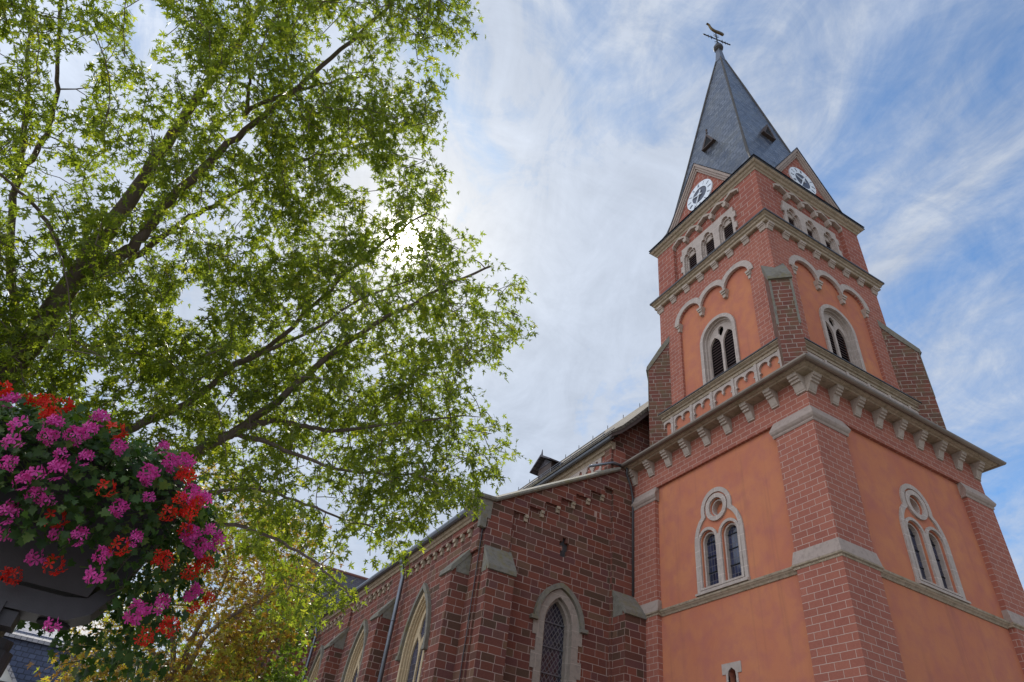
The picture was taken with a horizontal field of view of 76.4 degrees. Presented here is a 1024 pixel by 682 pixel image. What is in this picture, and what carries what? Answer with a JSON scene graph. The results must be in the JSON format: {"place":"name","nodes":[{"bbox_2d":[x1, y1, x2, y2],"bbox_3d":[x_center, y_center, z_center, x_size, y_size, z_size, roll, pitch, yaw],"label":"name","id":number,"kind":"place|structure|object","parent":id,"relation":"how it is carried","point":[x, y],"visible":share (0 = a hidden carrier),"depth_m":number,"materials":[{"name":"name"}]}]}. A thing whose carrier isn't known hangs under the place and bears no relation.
{"place":"outdoors","nodes":[
{"label":"outdoors","id":0,"kind":"place"},
{"bbox_2d":[0,664,16,681],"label":"gabled house","id":1,"kind":"structure","parent":0,"point":[8,675],"depth_m":32.72,"materials":[{"name":"stone"}]},
{"bbox_2d":[0,0,1023,671],"label":"sky","id":2,"kind":"structure","parent":0,"point":[571,128],"materials":[{"name":"blue"}]},
{"bbox_2d":[212,23,1023,681],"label":"church","id":3,"kind":"structure","parent":0,"point":[776,477],"depth_m":18.47,"materials":[{"name":"red brick"}]},
{"bbox_2d":[307,645,323,681],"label":"aisle window","id":4,"kind":"structure","parent":3,"relation":"in","point":[314,670],"depth_m":27.84,"materials":[{"name":"stone"}]},
{"bbox_2d":[339,619,367,681],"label":"aisle window","id":5,"kind":"structure","parent":3,"relation":"in","point":[353,663],"depth_m":23.83,"materials":[{"name":"stone"}]},
{"bbox_2d":[395,583,430,681],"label":"aisle window","id":6,"kind":"structure","parent":3,"relation":"in","point":[415,637],"depth_m":19.68,"materials":[{"name":"stone"}]},
{"bbox_2d":[529,583,588,681],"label":"aisle window","id":7,"kind":"structure","parent":3,"relation":"in","point":[558,627],"depth_m":17.92,"materials":[{"name":"stone"}]},
{"bbox_2d":[680,207,737,274],"bbox_3d":[7.846,-3.702,25.746,0.305,1.940,3.060,25,-42,-19],"label":"triple window","id":8,"kind":"structure","parent":3,"relation":"in","point":[717,231],"depth_m":25.91,"materials":[{"name":"grey stone"}]},
{"bbox_2d":[700,313,740,384],"bbox_3d":[7.264,0.292,22.459,0.415,2.810,1.680,25,-42,-19],"label":"bell window","id":9,"kind":"structure","parent":3,"relation":"in","point":[727,321],"depth_m":22.77,"materials":[{"name":"grey stone"}]},
{"bbox_2d":[695,487,750,596],"bbox_3d":[5.693,5.344,17.754,0.360,2.875,1.860,25,-42,-19],"label":"window","id":10,"kind":"structure","parent":3,"relation":"in","point":[738,572],"depth_m":17.58,"materials":[{"name":"grey stone"}]},
{"bbox_2d":[721,661,741,681],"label":"slit window","id":11,"kind":"structure","parent":3,"relation":"in","point":[736,665],"depth_m":15.59,"materials":[{"name":"grey stone"}]},
{"bbox_2d":[780,200,842,255],"bbox_3d":[11.338,-3.984,24.765,3.060,1.940,0.305,25,-42,-19],"label":"triple window","id":12,"kind":"structure","parent":3,"relation":"in","point":[799,221],"depth_m":24.98,"materials":[{"name":"grey stone"}]},
{"bbox_2d":[819,304,866,371],"bbox_3d":[10.722,0.013,21.488,1.680,2.810,0.415,25,-42,-19],"label":"bell window","id":13,"kind":"structure","parent":3,"relation":"in","point":[840,323],"depth_m":21.79,"materials":[{"name":"grey stone"}]},
{"bbox_2d":[899,484,970,604],"bbox_3d":[10.362,4.967,16.442,1.860,2.875,0.360,25,-42,-19],"label":"window","id":14,"kind":"structure","parent":3,"relation":"in","point":[921,571],"depth_m":16.26,"materials":[{"name":"grey stone"}]},
{"label":"ground","id":15,"kind":"structure","parent":0,"visible":0},
{"bbox_2d":[3,617,112,681],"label":"slate clad house","id":16,"kind":"structure","parent":15,"relation":"on","point":[32,646],"depth_m":42.45,"materials":[{"name":"grey stone"}]},
{"bbox_2d":[0,421,184,677],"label":"planter post","id":17,"kind":"object","parent":15,"relation":"on","point":[67,597],"visible":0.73,"depth_m":1.93,"materials":[{"name":"metal"}]},
{"bbox_2d":[0,380,226,681],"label":"geranium plant","id":18,"kind":"object","parent":17,"relation":"in","point":[89,438],"visible":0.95,"depth_m":1.95,"materials":[{"name":"pink plant"}]},
{"bbox_2d":[26,446,343,681],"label":"copper maple tree","id":19,"kind":"object","parent":15,"relation":"on","point":[178,664],"visible":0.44,"depth_m":10.12,"materials":[{"name":"yellow plant"}]},
{"bbox_2d":[165,582,319,681],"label":"lime green bush tree","id":20,"kind":"object","parent":15,"relation":"on","point":[277,674],"visible":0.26,"depth_m":11.70,"materials":[{"name":"green plant"}]},
{"bbox_2d":[0,0,537,648],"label":"maple tree","id":21,"kind":"object","parent":15,"relation":"on","point":[90,266],"visible":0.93,"depth_m":5.33,"materials":[{"name":"green plant"}]}
]}

